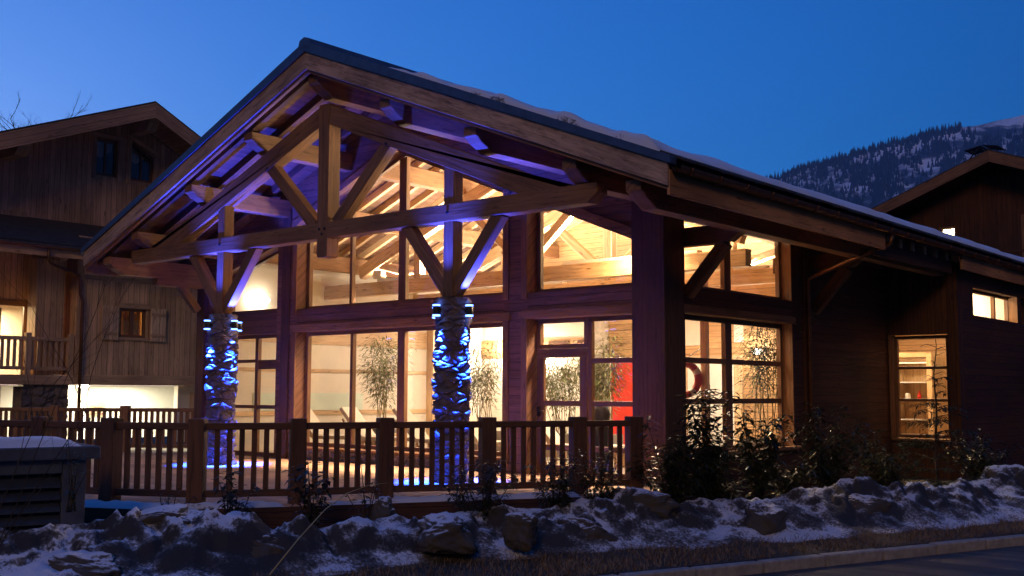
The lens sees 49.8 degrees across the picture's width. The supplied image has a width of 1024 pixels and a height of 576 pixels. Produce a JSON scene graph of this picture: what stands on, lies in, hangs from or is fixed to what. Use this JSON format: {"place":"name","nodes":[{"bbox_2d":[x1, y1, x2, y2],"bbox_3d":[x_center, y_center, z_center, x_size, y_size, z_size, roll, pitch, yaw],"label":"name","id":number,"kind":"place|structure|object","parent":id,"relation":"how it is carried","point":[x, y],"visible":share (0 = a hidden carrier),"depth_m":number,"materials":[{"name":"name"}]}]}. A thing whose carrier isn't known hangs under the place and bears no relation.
{"place":"outdoors","nodes":[
{"label":"outdoors","id":0,"kind":"place"},
{"bbox_2d":[84,489,673,528],"bbox_3d":[-6.614,3.127,15.687,17.620,0.500,4.490,-1,-5,10],"label":"terrace edge","id":1,"kind":"object","parent":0,"point":[273,517],"visible":0.04,"depth_m":13.71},
{"bbox_2d":[85,449,683,506],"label":"terrace","id":2,"kind":"structure","parent":0,"point":[283,500],"depth_m":17.44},
{"bbox_2d":[0,405,193,451],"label":"fence","id":3,"kind":"object","parent":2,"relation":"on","point":[125,412],"visible":0.41,"depth_m":25.35,"materials":[{"name":"wood"}]},
{"bbox_2d":[0,416,643,503],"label":"terrace fence","id":4,"kind":"object","parent":2,"relation":"on","point":[107,478],"visible":0.78,"depth_m":14.07,"materials":[{"name":"brown wood"}]},
{"bbox_2d":[85,491,598,509],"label":"terrace snow","id":5,"kind":"structure","parent":2,"relation":"on","point":[114,504],"depth_m":13.48,"materials":[{"name":"white snow"}]},
{"bbox_2d":[0,0,1023,385],"label":"sky","id":6,"kind":"structure","parent":0,"point":[765,88],"materials":[{"name":"blue"}]},
{"bbox_2d":[83,436,1023,575],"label":"verge","id":7,"kind":"structure","parent":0,"point":[615,554],"depth_m":12.80,"materials":[{"name":"brown plant"}]},
{"bbox_2d":[0,88,90,130],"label":"bare tree","id":8,"kind":"object","parent":7,"relation":"on","point":[38,117],"visible":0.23,"depth_m":49.14,"materials":[{"name":"brown plant"}]},
{"bbox_2d":[0,442,100,533],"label":"utility box","id":9,"kind":"object","parent":7,"relation":"on","point":[55,511],"visible":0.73,"depth_m":11.52,"materials":[{"name":"wood"}]},
{"bbox_2d":[0,436,80,447],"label":"snow cap","id":10,"kind":"object","parent":9,"relation":"on","point":[12,442],"visible":0.93,"depth_m":11.54,"materials":[{"name":"white snow"}]},
{"bbox_2d":[0,240,161,546],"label":"bare shrub","id":11,"kind":"object","parent":7,"relation":"on","point":[15,520],"visible":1,"depth_m":8.65,"materials":[{"name":"brown plant"}]},
{"bbox_2d":[48,549,122,575],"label":"snow chunk","id":12,"kind":"object","parent":7,"relation":"on","point":[88,563],"visible":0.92,"depth_m":10.55,"materials":[{"name":"white snow"}]},
{"bbox_2d":[87,401,105,420],"bbox_3d":[-11.996,3.860,31.753,0.046,1.190,0.560,-4,-7,40],"label":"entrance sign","id":13,"kind":"object","parent":7,"relation":"on","point":[95,404],"visible":0.41,"depth_m":31.76,"materials":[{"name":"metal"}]},
{"bbox_2d":[0,101,200,441],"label":"wooden chalet","id":14,"kind":"object","parent":7,"relation":"on","point":[70,187],"visible":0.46,"depth_m":30.80,"materials":[{"name":"brown wood"}]},
{"bbox_2d":[0,300,27,374],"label":"balcony door","id":15,"kind":"structure","parent":14,"relation":"in","point":[24,304],"depth_m":29.85,"materials":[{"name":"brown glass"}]},
{"bbox_2d":[91,131,122,182],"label":"window","id":16,"kind":"structure","parent":14,"relation":"in","point":[104,151],"depth_m":32.42,"materials":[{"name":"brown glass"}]},
{"bbox_2d":[118,303,149,340],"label":"window","id":17,"kind":"structure","parent":14,"relation":"in","point":[132,328],"depth_m":31.16,"materials":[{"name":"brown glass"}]},
{"bbox_2d":[126,134,158,183],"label":"window","id":18,"kind":"structure","parent":14,"relation":"in","point":[139,163],"depth_m":33.21,"materials":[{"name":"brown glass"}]},
{"bbox_2d":[156,487,199,505],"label":"young shrub","id":19,"kind":"object","parent":7,"relation":"on","point":[162,503],"visible":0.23,"depth_m":13.05,"materials":[{"name":"green plant"}]},
{"bbox_2d":[209,471,261,514],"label":"young shrub","id":20,"kind":"object","parent":7,"relation":"on","point":[230,497],"visible":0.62,"depth_m":12.79,"materials":[{"name":"green plant"}]},
{"bbox_2d":[251,535,285,556],"bbox_3d":[-2.696,2.723,11.600,0.871,0.309,0.598,13,-8,-10],"label":"snow chunk","id":21,"kind":"object","parent":7,"relation":"on","point":[267,548],"visible":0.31,"depth_m":11.42,"materials":[{"name":"white snow"}]},
{"bbox_2d":[281,461,335,527],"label":"young shrub","id":22,"kind":"object","parent":7,"relation":"on","point":[311,512],"visible":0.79,"depth_m":12.76,"materials":[{"name":"green plant"}]},
{"bbox_2d":[344,465,382,518],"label":"young shrub","id":23,"kind":"object","parent":7,"relation":"on","point":[365,506],"visible":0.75,"depth_m":12.98,"materials":[{"name":"green plant"}]},
{"bbox_2d":[434,455,523,520],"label":"young shrub","id":24,"kind":"object","parent":7,"relation":"on","point":[486,500],"visible":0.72,"depth_m":13.35,"materials":[{"name":"green plant"}]},
{"bbox_2d":[0,465,1023,575],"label":"snow bank","id":25,"kind":"structure","parent":7,"relation":"on","point":[209,542],"depth_m":12.77,"materials":[{"name":"white snow"}]},
{"bbox_2d":[62,439,93,512],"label":"young shrub","id":26,"kind":"object","parent":25,"relation":"on","point":[71,496],"visible":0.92,"depth_m":11.02,"materials":[{"name":"green plant"}]},
{"bbox_2d":[140,503,202,524],"bbox_3d":[-3.852,2.534,11.713,1.219,0.381,0.720,-12,-6,2],"label":"snow chunk","id":27,"kind":"object","parent":25,"relation":"on","point":[149,516],"visible":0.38,"depth_m":11.55,"materials":[{"name":"white snow"}]},
{"bbox_2d":[269,483,383,574],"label":"grass stalk","id":28,"kind":"object","parent":25,"relation":"on","point":[309,527],"depth_m":10.01,"materials":[{"name":"plant"}]},
{"bbox_2d":[371,496,397,520],"bbox_3d":[-1.498,2.643,12.986,0.293,0.338,0.376,17,0,18],"label":"snow chunk","id":29,"kind":"object","parent":25,"relation":"on","point":[382,507],"visible":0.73,"depth_m":12.90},
{"bbox_2d":[416,511,477,555],"bbox_3d":[-0.723,2.751,12.284,0.728,0.486,0.615,8,-7,-16],"label":"rock","id":30,"kind":"object","parent":25,"relation":"on","point":[446,533],"visible":1,"depth_m":12.08,"materials":[{"name":"grey stone"}]},
{"bbox_2d":[502,512,537,551],"bbox_3d":[0.111,2.777,12.605,0.392,0.443,0.404,4,-3,24],"label":"rock","id":31,"kind":"object","parent":25,"relation":"on","point":[520,531],"visible":1,"depth_m":12.47,"materials":[{"name":"stone"}]},
{"bbox_2d":[622,488,680,519],"bbox_3d":[1.637,2.828,14.403,1.149,0.441,0.796,2,-5,12],"label":"snow chunk","id":32,"kind":"object","parent":25,"relation":"on","point":[663,505],"visible":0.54,"depth_m":14.07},
{"bbox_2d":[522,457,580,508],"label":"young shrub","id":33,"kind":"object","parent":7,"relation":"on","point":[559,486],"visible":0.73,"depth_m":13.85,"materials":[{"name":"green plant"}]},
{"bbox_2d":[81,37,1023,501],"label":"alpine hall","id":34,"kind":"structure","parent":7,"relation":"on","point":[307,187],"depth_m":20.91,"materials":[{"name":"brown wood"}]},
{"bbox_2d":[204,320,212,329],"bbox_3d":[-5.752,0.703,20.948,0.120,0.182,0.218,-4,-7,40],"label":"column light","id":35,"kind":"object","parent":34,"relation":"attached to","point":[207,324],"visible":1,"depth_m":20.86,"materials":[{"name":"metal"}]},
{"bbox_2d":[230,320,237,329],"bbox_3d":[-5.316,0.707,20.982,0.220,0.182,0.117,-4,-7,40],"label":"column light","id":36,"kind":"object","parent":34,"relation":"attached to","point":[234,325],"visible":1,"depth_m":20.90,"materials":[{"name":"metal"}]},
{"bbox_2d":[237,322,241,330],"bbox_3d":[-5.351,0.748,21.417,0.120,0.182,0.218,-4,-7,40],"label":"column light","id":37,"kind":"object","parent":34,"relation":"attached to","point":[239,326],"visible":0.55,"depth_m":21.41,"materials":[{"name":"metal"}]},
{"bbox_2d":[231,251,277,313],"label":"window","id":38,"kind":"structure","parent":34,"relation":"in","point":[272,256],"depth_m":24.33,"materials":[{"name":"brown wood"}]},
{"bbox_2d":[234,334,275,455],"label":"window","id":39,"kind":"structure","parent":34,"relation":"in","point":[260,364],"depth_m":24.13,"materials":[{"name":"brown wood"}]},
{"bbox_2d":[259,297,269,302],"bbox_3d":[-5.832,0.291,25.954,0.260,0.140,0.253,-4,-7,40],"label":"wall lamp","id":40,"kind":"object","parent":34,"relation":"attached to","point":[264,300],"visible":1,"depth_m":25.87,"materials":[{"name":"white glass"}]},
{"bbox_2d":[310,408,373,444],"bbox_3d":[-3.981,3.176,24.588,1.770,1.051,0.660,-2,-6,20],"label":"deck lounger","id":41,"kind":"object","parent":34,"relation":"on","point":[313,418],"visible":0.19,"depth_m":24.69,"materials":[{"name":"fabric"}]},
{"bbox_2d":[339,407,408,444],"bbox_3d":[-2.805,3.110,23.854,1.770,1.051,0.660,-2,-6,20],"label":"deck lounger","id":42,"kind":"object","parent":34,"relation":"on","point":[359,417],"visible":0.34,"depth_m":23.89,"materials":[{"name":"fabric"}]},
{"bbox_2d":[373,270,384,278],"bbox_3d":[-3.159,-0.318,26.222,0.280,0.196,0.160,-4,-7,40],"label":"spotlight","id":43,"kind":"object","parent":34,"relation":"attached to","point":[378,274],"visible":1,"depth_m":26.15,"materials":[{"name":"white paint"}]},
{"bbox_2d":[349,334,416,444],"bbox_3d":[-3.118,2.477,26.501,1.665,2.806,1.733,-4,-7,40],"label":"bamboo plant","id":44,"kind":"object","parent":34,"relation":"on","point":[380,377],"visible":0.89,"depth_m":26.40,"materials":[{"name":"green plant"}]},
{"bbox_2d":[290,312,510,463],"bbox_3d":[-2.226,1.911,21.136,6.040,2.610,0.399,-4,-7,40],"label":"window","id":45,"kind":"structure","parent":34,"relation":"in","point":[402,354],"depth_m":21.27,"materials":[{"name":"brown wood"}]},
{"bbox_2d":[292,149,510,314],"bbox_3d":[-2.217,-1.214,21.431,6.040,3.228,0.399,-4,-7,40],"label":"window","id":46,"kind":"structure","parent":34,"relation":"in","point":[404,160],"depth_m":21.56,"materials":[{"name":"brown wood"}]},
{"bbox_2d":[377,270,481,281],"bbox_3d":[-1.950,-0.264,25.396,3.200,0.057,0.180,-4,-7,40],"label":"uplight bar","id":47,"kind":"object","parent":34,"relation":"on","point":[410,277],"visible":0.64,"depth_m":25.91,"materials":[{"name":"white paint"}]},
{"bbox_2d":[392,408,468,449],"bbox_3d":[-1.564,3.027,22.935,1.770,1.051,0.660,-2,-6,20],"label":"deck lounger","id":48,"kind":"object","parent":34,"relation":"on","point":[411,417],"visible":0.3,"depth_m":23.04,"materials":[{"name":"fabric"}]},
{"bbox_2d":[432,304,440,315],"bbox_3d":[-1.134,0.347,17.040,0.120,0.182,0.218,-4,-7,40],"label":"column light","id":49,"kind":"object","parent":34,"relation":"attached to","point":[436,309],"visible":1,"depth_m":16.95,"materials":[{"name":"metal"}]},
{"bbox_2d":[464,304,472,316],"bbox_3d":[-0.697,0.352,17.075,0.220,0.182,0.117,-4,-7,40],"label":"column light","id":50,"kind":"object","parent":34,"relation":"attached to","point":[468,310],"visible":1,"depth_m":17.00,"materials":[{"name":"metal"}]},
{"bbox_2d":[468,340,501,450],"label":"bamboo plant","id":51,"kind":"object","parent":34,"relation":"on","point":[477,379],"visible":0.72,"depth_m":25.42,"materials":[{"name":"green plant"}]},
{"bbox_2d":[469,413,546,449],"bbox_3d":[-0.246,2.925,21.820,1.770,1.051,0.660,-2,-6,20],"label":"deck lounger","id":52,"kind":"object","parent":34,"relation":"on","point":[471,418],"visible":0.19,"depth_m":21.77,"materials":[{"name":"fabric"}]},
{"bbox_2d":[466,281,566,290],"bbox_3d":[0.057,-0.036,27.748,3.200,0.057,0.180,-4,-7,40],"label":"uplight bar","id":53,"kind":"object","parent":34,"relation":"on","point":[500,287],"visible":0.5,"depth_m":28.04,"materials":[{"name":"white paint"}]},
{"bbox_2d":[537,348,587,475],"bbox_3d":[0.837,2.083,18.623,1.068,2.114,0.130,-4,-7,40],"label":"glass door","id":54,"kind":"structure","parent":34,"relation":"in","point":[542,354],"depth_m":18.73,"materials":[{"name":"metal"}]},
{"bbox_2d":[548,340,583,348],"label":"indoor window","id":55,"kind":"structure","parent":34,"relation":"in","point":[578,341],"depth_m":29.95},
{"bbox_2d":[546,339,595,457],"bbox_3d":[0.939,2.361,23.959,2.000,2.583,1.647,-4,-7,40],"label":"bamboo plant","id":56,"kind":"object","parent":34,"relation":"on","point":[565,380],"visible":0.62,"depth_m":23.69,"materials":[{"name":"green plant"}]},
{"bbox_2d":[519,304,632,473],"bbox_3d":[1.192,1.718,18.237,2.510,2.790,0.399,-4,-7,40],"label":"window","id":57,"kind":"structure","parent":34,"relation":"in","point":[524,315],"depth_m":18.73,"materials":[{"name":"brown wood"}]},
{"bbox_2d":[521,207,631,298],"bbox_3d":[1.199,-0.857,18.480,2.510,1.983,0.399,-4,-7,40],"label":"window","id":58,"kind":"structure","parent":34,"relation":"in","point":[579,213],"depth_m":18.99,"materials":[{"name":"brown wood"}]},
{"bbox_2d":[546,419,624,469],"bbox_3d":[1.191,2.802,20.473,1.770,1.051,0.660,-2,-6,20],"label":"deck lounger","id":59,"kind":"object","parent":34,"relation":"on","point":[557,439],"visible":0.11,"depth_m":20.41,"materials":[{"name":"fabric"}]},
{"bbox_2d":[568,329,631,458],"bbox_3d":[1.959,2.250,23.439,1.577,2.712,1.326,-4,-7,40],"label":"bamboo plant","id":60,"kind":"object","parent":34,"relation":"on","point":[607,384],"visible":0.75,"depth_m":23.37,"materials":[{"name":"green plant"}]},
{"bbox_2d":[595,406,610,471],"bbox_3d":[1.577,2.621,19.338,0.340,1.200,0.331,-4,-7,40],"label":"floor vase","id":61,"kind":"object","parent":34,"relation":"on","point":[602,412],"visible":0.3,"depth_m":19.22,"materials":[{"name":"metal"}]},
{"bbox_2d":[588,315,632,478],"bbox_3d":[1.704,1.771,17.993,1.080,2.640,0.098,-4,-7,40],"label":"window","id":62,"kind":"structure","parent":34,"relation":"in","point":[592,360],"depth_m":18.24,"materials":[{"name":"brown wood"}]},
{"bbox_2d":[562,250,701,264],"bbox_3d":[2.317,-0.592,21.785,3.200,0.057,0.180,-4,-7,40],"label":"uplight bar","id":63,"kind":"object","parent":34,"relation":"on","point":[615,258],"visible":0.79,"depth_m":22.04,"materials":[{"name":"white paint"}]},
{"bbox_2d":[686,349,701,397],"bbox_3d":[3.002,1.485,19.180,0.670,0.871,0.134,2,-6,-20],"label":"lifebuoy","id":64,"kind":"object","parent":34,"relation":"hanging from","point":[695,370],"visible":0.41,"depth_m":19.19,"materials":[{"name":"red plastic"}]},
{"bbox_2d":[389,67,1023,264],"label":"roof snow","id":65,"kind":"structure","parent":34,"relation":"on","point":[644,140],"depth_m":16.71,"materials":[{"name":"white snow"}]},
{"bbox_2d":[685,265,769,273],"bbox_3d":[4.172,-0.353,24.266,3.200,0.057,0.180,-4,-7,40],"label":"uplight bar","id":66,"kind":"object","parent":34,"relation":"on","point":[744,268],"visible":0.36,"depth_m":23.47,"materials":[{"name":"white paint"}]},
{"bbox_2d":[684,220,780,299],"bbox_3d":[3.811,-0.480,19.353,0.088,1.210,3.780,-4,-7,40],"label":"window","id":67,"kind":"structure","parent":34,"relation":"in","point":[725,266],"depth_m":19.31,"materials":[{"name":"brown wood"}]},
{"bbox_2d":[685,315,783,451],"bbox_3d":[3.804,1.676,19.149,0.088,2.260,3.780,-4,-7,40],"label":"window","id":68,"kind":"structure","parent":34,"relation":"in","point":[726,360],"depth_m":19.08,"materials":[{"name":"brown wood"}]},
{"bbox_2d":[732,308,819,442],"bbox_3d":[4.978,1.772,20.940,1.706,3.212,1.608,-4,-7,40],"label":"bamboo plant","id":69,"kind":"object","parent":34,"relation":"on","point":[767,349],"visible":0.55,"depth_m":20.99,"materials":[{"name":"green plant"}]},
{"bbox_2d":[898,362,928,438],"bbox_3d":[10.471,2.997,28.419,0.950,2.190,0.550,-4,-7,40],"label":"shelf cabinet","id":70,"kind":"object","parent":34,"relation":"on","point":[913,382],"visible":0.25,"depth_m":28.70,"materials":[{"name":"brown wood"}]},
{"bbox_2d":[905,393,910,398],"bbox_3d":[10.251,2.800,28.527,0.140,0.160,0.140,-4,-7,40],"label":"vase","id":71,"kind":"object","parent":70,"relation":"on","point":[907,395],"visible":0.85,"depth_m":28.48,"materials":[{"name":"white ceramic"}]},
{"bbox_2d":[894,335,950,438],"bbox_3d":[8.817,2.113,23.622,1.180,2.180,0.098,-4,-7,40],"label":"window","id":72,"kind":"structure","parent":34,"relation":"in","point":[896,338],"depth_m":23.80,"materials":[{"name":"brown wood"}]},
{"bbox_2d":[973,290,1008,320],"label":"window","id":73,"kind":"structure","parent":34,"relation":"in","point":[992,297],"depth_m":25.67,"materials":[{"name":"brown wood"}]},
{"bbox_2d":[557,517,619,541],"bbox_3d":[0.944,2.977,13.366,0.762,0.340,0.450,16,-12,-26],"label":"snow chunk","id":74,"kind":"object","parent":7,"relation":"on","point":[592,530],"visible":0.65,"depth_m":13.25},
{"bbox_2d":[557,448,624,499],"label":"young shrub","id":75,"kind":"object","parent":7,"relation":"on","point":[603,493],"visible":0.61,"depth_m":14.23,"materials":[{"name":"green plant"}]},
{"bbox_2d":[624,416,718,503],"bbox_3d":[2.140,2.527,15.067,1.225,1.542,0.999,4,-7,-36],"label":"laurel shrub","id":76,"kind":"object","parent":7,"relation":"on","point":[669,465],"visible":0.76,"depth_m":15.06,"materials":[{"name":"green plant"}]},
{"bbox_2d":[669,380,747,499],"bbox_3d":[2.809,2.352,15.887,1.246,2.031,1.127,-2,-6,21],"label":"laurel shrub","id":77,"kind":"object","parent":7,"relation":"on","point":[705,450],"visible":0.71,"depth_m":15.78,"materials":[{"name":"green plant"}]},
{"bbox_2d":[691,477,745,500],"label":"laurel shrub","id":78,"kind":"object","parent":7,"relation":"on","point":[702,490],"visible":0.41,"depth_m":15.45,"materials":[{"name":"green plant"}]},
{"bbox_2d":[724,404,790,499],"bbox_3d":[3.623,2.545,16.231,0.951,1.675,0.862,0,-5,-3],"label":"laurel shrub","id":79,"kind":"object","parent":7,"relation":"on","point":[762,484],"visible":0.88,"depth_m":16.18,"materials":[{"name":"green plant"}]},
{"bbox_2d":[744,500,787,534],"bbox_3d":[3.312,3.063,14.489,0.562,0.463,0.595,17,3,29],"label":"rock","id":80,"kind":"object","parent":7,"relation":"on","point":[764,518],"visible":0.88,"depth_m":14.32,"materials":[{"name":"stone"}]},
{"bbox_2d":[767,460,817,496],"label":"laurel shrub","id":81,"kind":"object","parent":7,"relation":"on","point":[793,480],"visible":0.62,"depth_m":16.36,"materials":[{"name":"green plant"}]},
{"bbox_2d":[779,401,884,487],"bbox_3d":[4.928,2.628,17.215,1.483,1.727,1.340,2,-6,-21],"label":"laurel shrub","id":82,"kind":"object","parent":7,"relation":"on","point":[829,474],"visible":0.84,"depth_m":17.09,"materials":[{"name":"green plant"}]},
{"bbox_2d":[848,493,891,513],"bbox_3d":[4.997,3.205,15.765,0.892,0.508,0.660,9,-8,-22],"label":"snow chunk","id":83,"kind":"object","parent":7,"relation":"on","point":[869,504],"visible":0.44,"depth_m":15.60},
{"bbox_2d":[848,436,923,485],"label":"laurel shrub","id":84,"kind":"object","parent":7,"relation":"on","point":[883,475],"visible":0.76,"depth_m":18.17,"materials":[{"name":"green plant"}]},
{"bbox_2d":[879,332,987,486],"bbox_3d":[7.147,2.155,18.617,1.964,2.818,1.982,1,-5,-4],"label":"young conifer","id":85,"kind":"object","parent":7,"relation":"on","point":[936,421],"visible":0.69,"depth_m":18.56,"materials":[{"name":"green plant"}]},
{"bbox_2d":[871,145,1023,322],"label":"dark chalet","id":86,"kind":"object","parent":7,"relation":"on","point":[978,198],"visible":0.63,"depth_m":36.75,"materials":[{"name":"wood"}]},
{"bbox_2d":[939,226,955,235],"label":"window","id":87,"kind":"structure","parent":86,"relation":"in","point":[940,228],"depth_m":37.39,"materials":[{"name":"white glass"}]},
{"bbox_2d":[1021,214,1023,257],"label":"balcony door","id":88,"kind":"structure","parent":86,"relation":"in","point":[1022,215],"depth_m":35.86,"materials":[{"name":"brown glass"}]},
{"bbox_2d":[919,427,1021,479],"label":"laurel shrub","id":89,"kind":"object","parent":7,"relation":"on","point":[985,459],"visible":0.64,"depth_m":19.44,"materials":[{"name":"green plant"}]},
{"bbox_2d":[980,464,1023,478],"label":"snow chunk","id":90,"kind":"object","parent":7,"relation":"on","point":[991,471],"visible":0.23,"depth_m":18.39,"materials":[{"name":"white snow"}]},
{"bbox_2d":[595,533,1023,575],"bbox_3d":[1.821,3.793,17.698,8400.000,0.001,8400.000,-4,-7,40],"label":"curb","id":91,"kind":"structure","parent":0,"point":[791,556],"depth_m":14.07,"materials":[{"name":"grey concrete"}]},
{"bbox_2d":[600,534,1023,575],"bbox_3d":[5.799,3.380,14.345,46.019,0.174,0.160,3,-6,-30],"label":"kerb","id":92,"kind":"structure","parent":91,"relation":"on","point":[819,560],"depth_m":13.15,"materials":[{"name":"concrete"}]},
{"bbox_2d":[742,545,1023,575],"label":"road","id":93,"kind":"structure","parent":0,"point":[1006,561],"depth_m":12.99,"materials":[{"name":"grey asphalt"}]},
{"bbox_2d":[780,115,1023,207],"bbox_3d":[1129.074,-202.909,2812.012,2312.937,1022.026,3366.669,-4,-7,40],"label":"mountain","id":94,"kind":"structure","parent":0,"point":[1002,127],"depth_m":3180.18,"materials":[{"name":"white snow"}]},
{"bbox_2d":[766,121,1023,208],"bbox_3d":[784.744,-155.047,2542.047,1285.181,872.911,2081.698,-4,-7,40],"label":"mountain forest","id":95,"kind":"object","parent":94,"relation":"on","point":[886,171],"visible":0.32,"depth_m":3139.30,"materials":[{"name":"green plant"}]}
]}

